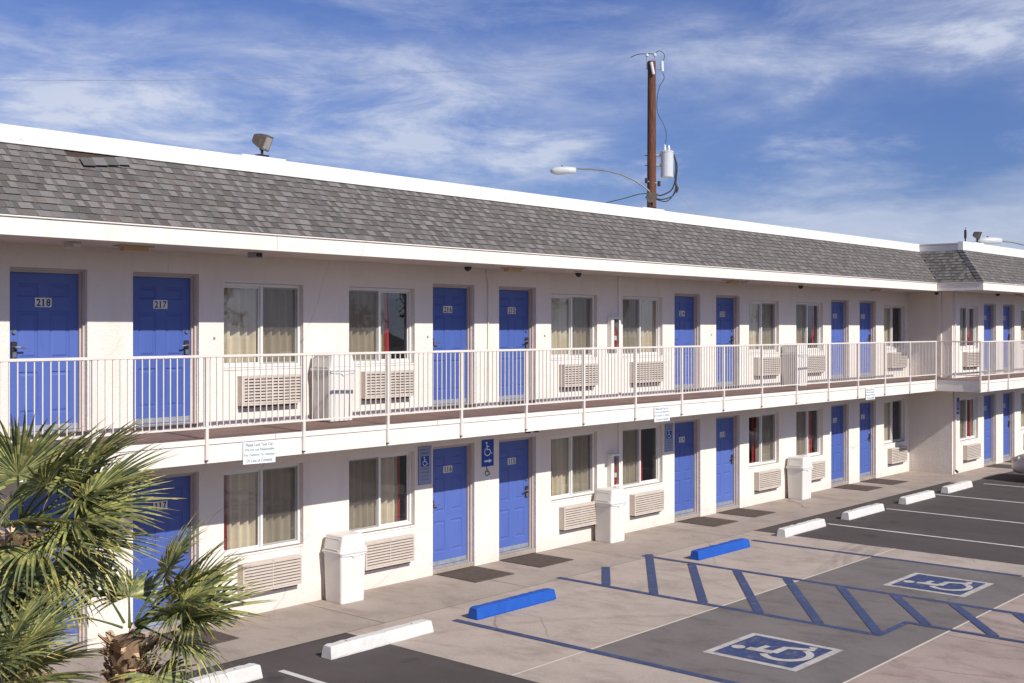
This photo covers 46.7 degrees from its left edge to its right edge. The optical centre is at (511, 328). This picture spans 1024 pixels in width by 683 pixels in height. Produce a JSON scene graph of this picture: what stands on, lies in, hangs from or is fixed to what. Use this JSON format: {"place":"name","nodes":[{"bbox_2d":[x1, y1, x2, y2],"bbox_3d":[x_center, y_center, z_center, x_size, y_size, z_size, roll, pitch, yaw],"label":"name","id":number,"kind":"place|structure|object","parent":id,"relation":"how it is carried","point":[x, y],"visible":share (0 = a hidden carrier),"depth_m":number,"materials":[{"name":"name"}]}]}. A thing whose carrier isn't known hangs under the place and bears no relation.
{"place":"outdoors","nodes":[
{"label":"outdoors","id":0,"kind":"place"},
{"bbox_2d":[0,574,113,682],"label":"palm tree","id":1,"kind":"object","parent":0,"point":[27,637],"visible":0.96,"depth_m":7.92,"materials":[{"name":"green plant"}]},
{"bbox_2d":[0,408,186,682],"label":"palm tree","id":2,"kind":"object","parent":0,"point":[98,508],"visible":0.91,"depth_m":8.64,"materials":[{"name":"green plant"}]},
{"bbox_2d":[43,511,272,682],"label":"palm tree","id":3,"kind":"object","parent":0,"point":[194,606],"visible":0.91,"depth_m":8.99,"materials":[{"name":"green plant"}]},
{"bbox_2d":[0,471,969,682],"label":"sidewalk","id":4,"kind":"structure","parent":0,"point":[281,628],"depth_m":19.20,"materials":[{"name":"concrete"}]},
{"bbox_2d":[146,627,238,652],"bbox_3d":[-4.304,4.138,15.811,0.920,0.014,0.940,0,0,42],"label":"doormat","id":5,"kind":"object","parent":4,"relation":"on","point":[221,637],"visible":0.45,"depth_m":15.85,"materials":[{"name":"rubber"}]},
{"bbox_2d":[322,530,367,604],"bbox_3d":[-2.551,3.628,18.079,0.483,1.033,0.536,0,0,44],"label":"trash bin","id":6,"kind":"object","parent":4,"relation":"on","point":[344,551],"visible":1,"depth_m":17.92,"materials":[{"name":"plastic"}]},
{"bbox_2d":[437,566,513,582],"bbox_3d":[-0.613,4.138,19.983,0.920,0.014,0.940,0,0,43],"label":"doormat","id":7,"kind":"object","parent":4,"relation":"on","point":[475,574],"visible":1,"depth_m":19.92,"materials":[{"name":"rubber"}]},
{"bbox_2d":[501,553,573,567],"bbox_3d":[0.454,4.138,21.189,0.920,0.014,0.940,0,0,41],"label":"doormat","id":8,"kind":"object","parent":4,"relation":"on","point":[537,560],"visible":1,"depth_m":21.12,"materials":[{"name":"rubber"}]},
{"bbox_2d":[149,480,1019,671],"bbox_3d":[5.444,4.144,17.615,13.190,0.001,31.200,0,0,41],"label":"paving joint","id":9,"kind":"object","parent":4,"relation":"on","point":[525,586],"visible":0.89,"depth_m":17.30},
{"bbox_2d":[592,487,626,542],"bbox_3d":[1.914,3.628,23.141,0.483,1.033,0.536,0,0,42],"label":"trash bin","id":10,"kind":"object","parent":4,"relation":"on","point":[610,504],"visible":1,"depth_m":22.97,"materials":[{"name":"plastic"}]},
{"bbox_2d":[678,516,737,526],"bbox_3d":[4.218,4.138,25.443,0.920,0.014,0.940,0,0,43],"label":"doormat","id":11,"kind":"object","parent":4,"relation":"on","point":[709,521],"visible":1,"depth_m":25.39,"materials":[{"name":"rubber"}]},
{"bbox_2d":[720,508,775,517],"bbox_3d":[5.291,4.138,26.656,0.920,0.014,0.940,0,0,41],"label":"doormat","id":12,"kind":"object","parent":4,"relation":"on","point":[747,512],"visible":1,"depth_m":26.63,"materials":[{"name":"rubber"}]},
{"bbox_2d":[786,455,812,499],"bbox_3d":[7.028,3.628,28.951,0.483,1.033,0.536,0,0,41],"label":"trash bin","id":13,"kind":"object","parent":4,"relation":"on","point":[799,468],"visible":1,"depth_m":28.78,"materials":[{"name":"plastic"}]},
{"bbox_2d":[834,484,882,490],"bbox_3d":[9.028,4.138,30.880,0.920,0.014,0.940,0,0,42],"label":"doormat","id":14,"kind":"object","parent":4,"relation":"on","point":[858,487],"visible":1,"depth_m":30.82,"materials":[{"name":"rubber"}]},
{"bbox_2d":[861,478,907,484],"bbox_3d":[10.088,4.138,32.078,0.920,0.014,0.940,0,0,43],"label":"doormat","id":15,"kind":"object","parent":4,"relation":"on","point":[885,481],"visible":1,"depth_m":32.04,"materials":[{"name":"rubber"}]},
{"bbox_2d":[0,0,1023,249],"label":"sky","id":16,"kind":"structure","parent":0,"point":[892,120],"materials":[{"name":"blue"}]},
{"bbox_2d":[83,460,1023,682],"bbox_3d":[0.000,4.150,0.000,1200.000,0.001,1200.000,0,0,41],"label":"ground","id":17,"kind":"structure","parent":0,"point":[389,663],"depth_m":23.00,"materials":[{"name":"asphalt"}]},
{"bbox_2d":[175,663,262,682],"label":"wheel stop","id":18,"kind":"object","parent":17,"relation":"on","point":[248,672],"visible":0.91,"depth_m":13.80,"materials":[{"name":"white paint"}]},
{"bbox_2d":[321,619,433,659],"bbox_3d":[-1.739,4.062,15.571,0.210,0.166,1.820,0,0,41],"label":"wheel stop","id":19,"kind":"object","parent":17,"relation":"on","point":[366,641],"visible":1,"depth_m":15.43,"materials":[{"name":"white paint"}]},
{"bbox_2d":[0,123,1023,663],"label":"motel building","id":20,"kind":"structure","parent":17,"relation":"on","point":[356,261],"depth_m":19.73,"materials":[{"name":"paint"}]},
{"bbox_2d":[10,489,86,657],"bbox_3d":[-5.881,3.070,14.936,0.195,2.155,1.016,0,0,41],"label":"door","id":21,"kind":"structure","parent":20,"relation":"in","point":[14,516],"depth_m":15.11,"materials":[{"name":"blue paint"}]},
{"bbox_2d":[10,267,86,440],"bbox_3d":[-5.881,0.320,14.936,0.195,2.155,1.016,0,0,41],"label":"door","id":22,"kind":"structure","parent":20,"relation":"in","point":[47,310],"depth_m":15.00,"materials":[{"name":"blue paint"}]},
{"bbox_2d":[64,241,81,248],"bbox_3d":[-5.303,-1.012,14.305,0.118,0.075,0.180,0,0,41],"label":"sensor box","id":23,"kind":"object","parent":20,"relation":"attached to","point":[71,244],"visible":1,"depth_m":14.26,"materials":[{"name":"paint"}]},
{"bbox_2d":[113,244,154,251],"bbox_3d":[-4.777,-1.014,14.975,0.180,0.070,0.480,0,0,41],"label":"ceiling light","id":24,"kind":"object","parent":20,"relation":"attached to","point":[135,248],"visible":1,"depth_m":14.90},
{"bbox_2d":[133,472,196,637],"bbox_3d":[-4.774,3.070,16.187,0.195,2.155,1.016,0,0,41],"label":"door","id":25,"kind":"structure","parent":20,"relation":"in","point":[184,484],"depth_m":16.25,"materials":[{"name":"blue paint"}]},
{"bbox_2d":[133,272,196,431],"bbox_3d":[-4.774,0.320,16.187,0.195,2.155,1.016,0,0,41],"label":"door","id":26,"kind":"structure","parent":20,"relation":"in","point":[164,309],"depth_m":16.25,"materials":[{"name":"blue paint"}]},
{"bbox_2d":[247,252,262,257],"bbox_3d":[-3.534,-1.012,16.305,0.118,0.075,0.180,0,0,41],"label":"sensor box","id":27,"kind":"object","parent":20,"relation":"attached to","point":[254,255],"visible":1,"depth_m":16.25,"materials":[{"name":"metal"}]},
{"bbox_2d":[243,440,275,464],"bbox_3d":[-3.346,1.637,15.702,0.007,0.295,0.520,0,-1,41],"label":"notice sign","id":28,"kind":"object","parent":20,"relation":"attached to","point":[255,452],"visible":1,"depth_m":15.70,"materials":[{"name":"metal"}]},
{"bbox_2d":[238,134,285,160],"bbox_3d":[-3.556,-2.598,16.898,0.323,0.346,0.760,0,0,41],"label":"floodlight","id":29,"kind":"object","parent":20,"relation":"on","point":[262,142],"visible":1,"depth_m":16.82,"materials":[{"name":"metal"}]},
{"bbox_2d":[224,283,300,370],"bbox_3d":[-3.696,-0.002,17.454,0.292,1.375,1.527,0,0,41],"label":"window","id":30,"kind":"structure","parent":20,"relation":"in","point":[259,318],"depth_m":17.42,"materials":[{"name":"glass"}]},
{"bbox_2d":[224,463,303,559],"bbox_3d":[-3.692,2.678,17.459,0.291,1.375,1.501,0,0,41],"label":"window","id":31,"kind":"structure","parent":20,"relation":"in","point":[262,504],"depth_m":17.45,"materials":[{"name":"glass"}]},
{"bbox_2d":[237,374,300,407],"bbox_3d":[-3.534,0.904,17.333,0.132,0.458,1.060,0,0,41],"label":"air conditioner","id":32,"kind":"object","parent":20,"relation":"attached to","point":[263,390],"visible":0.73,"depth_m":17.25,"materials":[{"name":"metal"}]},
{"bbox_2d":[237,554,301,595],"bbox_3d":[-3.534,3.604,17.333,0.132,0.458,1.060,0,0,41],"label":"air conditioner","id":33,"kind":"object","parent":20,"relation":"attached to","point":[277,573],"visible":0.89,"depth_m":17.29,"materials":[{"name":"metal"}]},
{"bbox_2d":[310,352,354,421],"bbox_3d":[-2.704,0.868,17.921,0.483,1.033,0.536,0,0,39],"label":"trash bin","id":34,"kind":"object","parent":20,"relation":"on","point":[332,385],"visible":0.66,"depth_m":17.75,"materials":[{"name":"plastic"}]},
{"bbox_2d":[349,287,413,365],"bbox_3d":[-2.187,-0.002,19.159,0.291,1.375,1.440,0,0,41],"label":"window","id":35,"kind":"structure","parent":20,"relation":"in","point":[368,307],"depth_m":19.13,"materials":[{"name":"glass"}]},
{"bbox_2d":[349,451,414,534],"bbox_3d":[-2.187,2.678,19.159,0.291,1.375,1.440,0,0,41],"label":"window","id":36,"kind":"structure","parent":20,"relation":"in","point":[374,493],"depth_m":19.16,"materials":[{"name":"glass"}]},
{"bbox_2d":[361,370,413,399],"bbox_3d":[-1.997,0.904,19.071,0.132,0.458,1.060,0,0,41],"label":"air conditioner","id":37,"kind":"object","parent":20,"relation":"attached to","point":[383,384],"visible":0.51,"depth_m":18.97,"materials":[{"name":"metal"}]},
{"bbox_2d":[365,534,414,571],"bbox_3d":[-1.997,3.604,19.071,0.132,0.458,1.060,0,0,41],"label":"air conditioner","id":38,"kind":"object","parent":20,"relation":"attached to","point":[389,551],"visible":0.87,"depth_m":19.04,"materials":[{"name":"metal"}]},
{"bbox_2d":[418,446,430,484],"bbox_3d":[-1.453,2.280,19.771,0.011,0.640,0.310,0,0,41],"label":"parking sign","id":39,"kind":"object","parent":20,"relation":"attached to","point":[424,465],"visible":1,"depth_m":19.76,"materials":[{"name":"metal"}]},
{"bbox_2d":[433,443,473,574],"bbox_3d":[-1.070,3.070,20.374,0.195,2.155,1.016,0,0,41],"label":"door","id":40,"kind":"structure","parent":20,"relation":"in","point":[452,464],"depth_m":20.49,"materials":[{"name":"blue paint"}]},
{"bbox_2d":[433,284,473,409],"bbox_3d":[-1.070,0.320,20.374,0.195,2.155,1.016,0,0,41],"label":"door","id":41,"kind":"structure","parent":20,"relation":"in","point":[452,305],"depth_m":20.45,"materials":[{"name":"blue paint"}]},
{"bbox_2d":[0,341,936,471],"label":"balcony railing","id":42,"kind":"object","parent":20,"relation":"attached to","point":[205,427],"visible":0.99,"depth_m":18.56,"materials":[{"name":"metal"}]},
{"bbox_2d":[482,439,493,466],"bbox_3d":[-0.427,2.195,20.933,0.008,0.470,0.310,0,0,41],"label":"accessibility sign","id":43,"kind":"object","parent":20,"relation":"attached to","point":[487,452],"visible":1,"depth_m":20.93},
{"bbox_2d":[500,267,525,271],"bbox_3d":[0.014,-1.014,20.389,0.180,0.070,0.480,0,0,41],"label":"ceiling light","id":44,"kind":"object","parent":20,"relation":"attached to","point":[510,269],"visible":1,"depth_m":20.29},
{"bbox_2d":[499,437,534,559],"bbox_3d":[0.030,3.070,21.617,0.195,2.155,1.016,0,0,41],"label":"door","id":45,"kind":"structure","parent":20,"relation":"in","point":[516,454],"depth_m":21.72,"materials":[{"name":"blue paint"}]},
{"bbox_2d":[499,286,534,405],"bbox_3d":[0.030,0.320,21.617,0.195,2.155,1.016,0,0,41],"label":"door","id":46,"kind":"structure","parent":20,"relation":"in","point":[515,307],"depth_m":21.70,"materials":[{"name":"blue paint"}]},
{"bbox_2d":[551,432,594,502],"bbox_3d":[1.147,2.678,22.928,0.291,1.375,1.543,0,0,41],"label":"window","id":47,"kind":"structure","parent":20,"relation":"in","point":[569,452],"depth_m":22.91,"materials":[{"name":"glass"}]},
{"bbox_2d":[551,294,596,359],"bbox_3d":[1.141,-0.002,22.922,0.291,1.375,1.568,0,0,41],"label":"window","id":48,"kind":"structure","parent":20,"relation":"in","point":[572,316],"depth_m":22.99,"materials":[{"name":"glass"}]},
{"bbox_2d":[559,501,595,530],"bbox_3d":[1.290,3.604,22.785,0.132,0.458,1.060,0,0,41],"label":"air conditioner","id":49,"kind":"object","parent":20,"relation":"attached to","point":[576,516],"visible":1,"depth_m":22.67,"materials":[{"name":"metal"}]},
{"bbox_2d":[559,363,597,388],"bbox_3d":[1.290,0.904,22.785,0.132,0.458,1.060,0,0,41],"label":"air conditioner","id":50,"kind":"object","parent":20,"relation":"attached to","point":[580,375],"visible":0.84,"depth_m":22.70,"materials":[{"name":"metal"}]},
{"bbox_2d":[607,453,621,486],"bbox_3d":[2.038,2.817,23.639,0.124,0.645,0.330,0,0,41],"label":"extinguisher cabinet","id":51,"kind":"object","parent":20,"relation":"attached to","point":[613,469],"visible":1,"depth_m":23.57,"materials":[{"name":"metal"}]},
{"bbox_2d":[607,317,621,346],"bbox_3d":[2.038,0.087,23.639,0.124,0.645,0.330,0,0,41],"label":"extinguisher cabinet","id":52,"kind":"object","parent":20,"relation":"attached to","point":[613,331],"visible":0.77,"depth_m":23.55,"materials":[{"name":"metal"}]},
{"bbox_2d":[623,425,662,489],"bbox_3d":[2.603,2.678,24.574,0.291,1.375,1.440,0,0,41],"label":"window","id":53,"kind":"structure","parent":20,"relation":"in","point":[632,437],"depth_m":24.55,"materials":[{"name":"glass"}]},
{"bbox_2d":[623,296,662,357],"bbox_3d":[2.646,-0.002,24.622,0.291,1.375,1.568,0,0,41],"label":"window","id":54,"kind":"structure","parent":20,"relation":"in","point":[640,314],"depth_m":24.69,"materials":[{"name":"glass"}]},
{"bbox_2d":[629,361,662,383],"bbox_3d":[2.794,0.904,24.486,0.132,0.458,1.060,0,0,41],"label":"air conditioner","id":55,"kind":"object","parent":20,"relation":"attached to","point":[647,372],"visible":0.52,"depth_m":24.44,"materials":[{"name":"metal"}]},
{"bbox_2d":[629,489,663,516],"bbox_3d":[2.794,3.604,24.486,0.132,0.458,1.060,0,0,41],"label":"air conditioner","id":56,"kind":"object","parent":20,"relation":"attached to","point":[645,503],"visible":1,"depth_m":24.39,"materials":[{"name":"metal"}]},
{"bbox_2d":[639,192,664,210],"bbox_3d":[2.861,-2.600,24.146,0.330,0.351,0.760,0,0,41],"label":"floodlight","id":57,"kind":"object","parent":20,"relation":"on","point":[651,197],"visible":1,"depth_m":24.05,"materials":[{"name":"metal"}]},
{"bbox_2d":[654,406,669,421],"bbox_3d":[2.881,1.635,22.740,0.007,0.290,0.520,0,0,41],"label":"notice sign","id":58,"kind":"object","parent":20,"relation":"attached to","point":[661,413],"visible":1,"depth_m":22.72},
{"bbox_2d":[665,423,672,451],"bbox_3d":[3.341,2.315,25.190,0.011,0.590,0.320,0,0,41],"label":"parking sign","id":59,"kind":"object","parent":20,"relation":"attached to","point":[668,437],"visible":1,"depth_m":25.17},
{"bbox_2d":[674,293,698,392],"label":"door","id":60,"kind":"structure","parent":20,"relation":"in","point":[686,306],"depth_m":25.97,"materials":[{"name":"blue paint"}]},
{"bbox_2d":[674,419,699,521],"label":"door","id":61,"kind":"structure","parent":20,"relation":"in","point":[685,432],"depth_m":25.95,"materials":[{"name":"blue paint"}]},
{"bbox_2d":[716,415,738,512],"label":"door","id":62,"kind":"structure","parent":20,"relation":"in","point":[726,426],"depth_m":27.21,"materials":[{"name":"blue paint"}]},
{"bbox_2d":[716,295,738,389],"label":"door","id":63,"kind":"structure","parent":20,"relation":"in","point":[726,306],"depth_m":27.23,"materials":[{"name":"blue paint"}]},
{"bbox_2d":[749,301,777,353],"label":"window","id":64,"kind":"structure","parent":20,"relation":"in","point":[760,312],"depth_m":28.43,"materials":[{"name":"glass"}]},
{"bbox_2d":[749,412,778,468],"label":"window","id":65,"kind":"structure","parent":20,"relation":"in","point":[765,453],"depth_m":28.53,"materials":[{"name":"glass"}]},
{"bbox_2d":[754,357,779,376],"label":"air conditioner","id":66,"kind":"object","parent":20,"relation":"attached to","point":[765,366],"visible":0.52,"depth_m":28.14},
{"bbox_2d":[754,468,780,491],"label":"air conditioner","id":67,"kind":"object","parent":20,"relation":"attached to","point":[769,479],"visible":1,"depth_m":28.11,"materials":[{"name":"metal"}]},
{"bbox_2d":[781,343,808,385],"bbox_3d":[6.882,0.868,28.786,0.483,1.033,0.536,0,0,43],"label":"trash bin","id":68,"kind":"object","parent":20,"relation":"on","point":[788,364],"visible":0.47,"depth_m":28.63,"materials":[{"name":"plastic"}]},
{"bbox_2d":[796,408,822,457],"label":"window","id":69,"kind":"structure","parent":20,"relation":"in","point":[803,417],"depth_m":30.04,"materials":[{"name":"glass"}]},
{"bbox_2d":[796,302,822,351],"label":"window","id":70,"kind":"structure","parent":20,"relation":"in","point":[801,308],"depth_m":30.07,"materials":[{"name":"glass"}]},
{"bbox_2d":[808,355,824,373],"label":"air conditioner","id":71,"kind":"object","parent":20,"relation":"attached to","point":[816,364],"visible":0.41,"depth_m":29.98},
{"bbox_2d":[811,460,824,480],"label":"air conditioner","id":72,"kind":"object","parent":20,"relation":"attached to","point":[818,471],"visible":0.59,"depth_m":30.05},
{"bbox_2d":[831,300,846,381],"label":"door","id":73,"kind":"structure","parent":20,"relation":"in","point":[838,307],"depth_m":31.46,"materials":[{"name":"blue paint"}]},
{"bbox_2d":[831,404,847,487],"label":"door","id":74,"kind":"structure","parent":20,"relation":"in","point":[838,412],"depth_m":31.45,"materials":[{"name":"blue paint"}]},
{"bbox_2d":[860,301,874,378],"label":"door","id":75,"kind":"structure","parent":20,"relation":"in","point":[866,307],"depth_m":32.72,"materials":[{"name":"blue paint"}]},
{"bbox_2d":[860,401,875,481],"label":"door","id":76,"kind":"structure","parent":20,"relation":"in","point":[866,408],"depth_m":32.72,"materials":[{"name":"blue paint"}]},
{"bbox_2d":[866,388,874,399],"bbox_3d":[8.957,1.625,29.608,0.007,0.290,0.520,0,0,41],"label":"notice sign","id":77,"kind":"object","parent":20,"relation":"attached to","point":[870,393],"visible":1,"depth_m":29.61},
{"bbox_2d":[884,305,903,349],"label":"window","id":78,"kind":"structure","parent":20,"relation":"in","point":[887,309],"depth_m":33.90,"materials":[{"name":"glass"}]},
{"bbox_2d":[884,399,904,444],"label":"window","id":79,"kind":"structure","parent":20,"relation":"in","point":[888,439],"depth_m":33.90,"materials":[{"name":"plastic"}]},
{"bbox_2d":[888,446,907,464],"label":"air conditioner","id":80,"kind":"object","parent":20,"relation":"attached to","point":[897,455],"visible":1,"depth_m":33.65,"materials":[{"name":"metal"}]},
{"bbox_2d":[889,352,906,368],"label":"air conditioner","id":81,"kind":"object","parent":20,"relation":"attached to","point":[898,360],"visible":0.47,"depth_m":33.67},
{"bbox_2d":[960,397,977,441],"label":"window","id":82,"kind":"structure","parent":20,"relation":"in","point":[967,405],"depth_m":34.88,"materials":[{"name":"glass"}]},
{"bbox_2d":[960,306,977,348],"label":"window","id":83,"kind":"structure","parent":20,"relation":"in","point":[966,308],"depth_m":34.75,"materials":[{"name":"glass"}]},
{"bbox_2d":[963,352,978,367],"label":"air conditioner","id":84,"kind":"object","parent":20,"relation":"attached to","point":[966,359],"visible":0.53,"depth_m":34.42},
{"bbox_2d":[963,443,980,460],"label":"air conditioner","id":85,"kind":"object","parent":20,"relation":"attached to","point":[972,451],"visible":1,"depth_m":34.50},
{"bbox_2d":[938,340,1023,391],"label":"balcony railing","id":86,"kind":"object","parent":20,"relation":"attached to","point":[1008,358],"visible":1,"depth_m":32.56,"materials":[{"name":"metal"}]},
{"bbox_2d":[984,394,995,466],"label":"door","id":87,"kind":"structure","parent":20,"relation":"in","point":[988,399],"depth_m":36.22,"materials":[{"name":"blue paint"}]},
{"bbox_2d":[984,304,995,374],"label":"door","id":88,"kind":"structure","parent":20,"relation":"in","point":[988,308],"depth_m":36.22,"materials":[{"name":"blue paint"}]},
{"bbox_2d":[1003,392,1011,461],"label":"door","id":89,"kind":"structure","parent":20,"relation":"in","point":[1007,397],"depth_m":37.45,"materials":[{"name":"blue paint"}]},
{"bbox_2d":[1003,304,1013,372],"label":"door","id":90,"kind":"structure","parent":20,"relation":"in","point":[1007,311],"depth_m":37.40,"materials":[{"name":"blue paint"}]},
{"bbox_2d":[1021,391,1023,430],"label":"window","id":91,"kind":"structure","parent":20,"relation":"in","point":[1022,393],"depth_m":38.54,"materials":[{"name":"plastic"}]},
{"bbox_2d":[1021,308,1023,339],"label":"window","id":92,"kind":"structure","parent":20,"relation":"in","point":[1022,309],"depth_m":38.61,"materials":[{"name":"plastic"}]},
{"bbox_2d":[278,483,1023,682],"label":"white marking","id":93,"kind":"object","parent":17,"relation":"on","point":[300,676],"visible":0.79,"depth_m":23.74,"materials":[{"name":"paint"}]},
{"bbox_2d":[607,51,696,213],"bbox_3d":[6.843,-2.615,42.231,9.304,13.531,1.927,0,0,-40],"label":"utility pole","id":94,"kind":"object","parent":17,"relation":"on","point":[668,158],"visible":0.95,"depth_m":39.84,"materials":[{"name":"brown wood"}]},
{"bbox_2d":[550,165,649,191],"bbox_3d":[2.947,-5.016,39.597,3.352,0.891,0.340,0,0,3],"label":"street lamp","id":95,"kind":"object","parent":94,"relation":"attached to","point":[561,170],"visible":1,"depth_m":39.61,"materials":[{"name":"metal"}]},
{"bbox_2d":[347,531,1023,682],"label":"concrete pad","id":96,"kind":"object","parent":17,"relation":"on","point":[585,615],"visible":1,"depth_m":16.72,"materials":[{"name":"concrete"}]},
{"bbox_2d":[467,588,555,619],"bbox_3d":[0.021,4.062,17.560,0.210,0.166,1.770,0,0,42],"label":"wheel stop","id":97,"kind":"object","parent":96,"relation":"on","point":[504,605],"visible":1,"depth_m":17.41,"materials":[{"name":"blue paint"}]},
{"bbox_2d":[690,538,749,560],"bbox_3d":[3.860,4.062,21.900,0.210,0.166,1.780,0,0,42],"label":"wheel stop","id":98,"kind":"object","parent":96,"relation":"on","point":[698,554],"visible":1,"depth_m":21.74,"materials":[{"name":"blue paint"}]},
{"bbox_2d":[452,540,1023,682],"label":"blue marking","id":99,"kind":"object","parent":96,"relation":"on","point":[875,629],"visible":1,"depth_m":17.77,"materials":[{"name":"paint"}]},
{"bbox_2d":[512,548,1023,682],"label":"expansion joint","id":100,"kind":"object","parent":96,"relation":"on","point":[781,586],"visible":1,"depth_m":16.15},
{"bbox_2d":[593,557,1023,682],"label":"painted ground","id":101,"kind":"structure","parent":96,"relation":"on","point":[683,644],"depth_m":16.59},
{"bbox_2d":[703,633,842,671],"bbox_3d":[3.355,4.135,15.217,1.320,0.008,1.280,0,0,41],"label":"wheelchair marking","id":102,"kind":"object","parent":101,"relation":"on","point":[781,653],"visible":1,"depth_m":15.18,"materials":[{"name":"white paint"}]},
{"bbox_2d":[884,573,993,596],"bbox_3d":[6.910,4.135,19.189,1.320,0.008,1.300,0,0,41],"label":"wheelchair marking","id":103,"kind":"object","parent":101,"relation":"on","point":[941,584],"visible":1,"depth_m":19.16,"materials":[{"name":"white paint"}]},
{"bbox_2d":[777,518,825,537],"bbox_3d":[5.934,4.062,24.244,0.210,0.166,1.780,0,0,41],"label":"wheel stop","id":104,"kind":"object","parent":17,"relation":"on","point":[799,528],"visible":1,"depth_m":24.07,"materials":[{"name":"white paint"}]},
{"bbox_2d":[841,503,884,519],"bbox_3d":[7.823,4.062,26.379,0.210,0.166,1.820,0,0,41],"label":"wheel stop","id":105,"kind":"object","parent":17,"relation":"on","point":[859,512],"visible":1,"depth_m":26.20,"materials":[{"name":"white paint"}]},
{"bbox_2d":[899,490,934,504],"bbox_3d":[9.784,4.062,28.596,0.210,0.166,1.700,0,0,42],"label":"wheel stop","id":106,"kind":"object","parent":17,"relation":"on","point":[916,497],"visible":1,"depth_m":28.41,"materials":[{"name":"white paint"}]},
{"bbox_2d":[941,481,972,492],"bbox_3d":[11.451,4.062,30.479,0.210,0.166,1.670,0,0,41],"label":"wheel stop","id":107,"kind":"object","parent":17,"relation":"on","point":[955,487],"visible":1,"depth_m":30.28,"materials":[{"name":"white paint"}]},
{"bbox_2d":[1010,454,1023,473],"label":"parked car","id":108,"kind":"object","parent":17,"relation":"on","point":[1018,464],"visible":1,"depth_m":32.03,"materials":[{"name":"silver paint"}]},
{"bbox_2d":[950,476,986,482],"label":"sidewalk","id":109,"kind":"structure","parent":0,"point":[972,478],"depth_m":32.57,"materials":[{"name":"concrete"}]},
{"bbox_2d":[953,462,1012,476],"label":"sidewalk","id":110,"kind":"structure","parent":0,"point":[986,471],"depth_m":34.40,"materials":[{"name":"concrete"}]},
{"bbox_2d":[986,464,1011,468],"bbox_3d":[14.895,4.138,35.610,0.920,0.014,0.940,0,0,41],"label":"doormat","id":111,"kind":"object","parent":110,"relation":"on","point":[1002,466],"visible":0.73,"depth_m":35.54,"materials":[{"name":"rubber"}]},
{"bbox_2d":[976,236,1023,245],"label":"street lamp","id":112,"kind":"object","parent":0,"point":[987,240],"visible":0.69,"depth_m":39.89,"materials":[{"name":"metal"}]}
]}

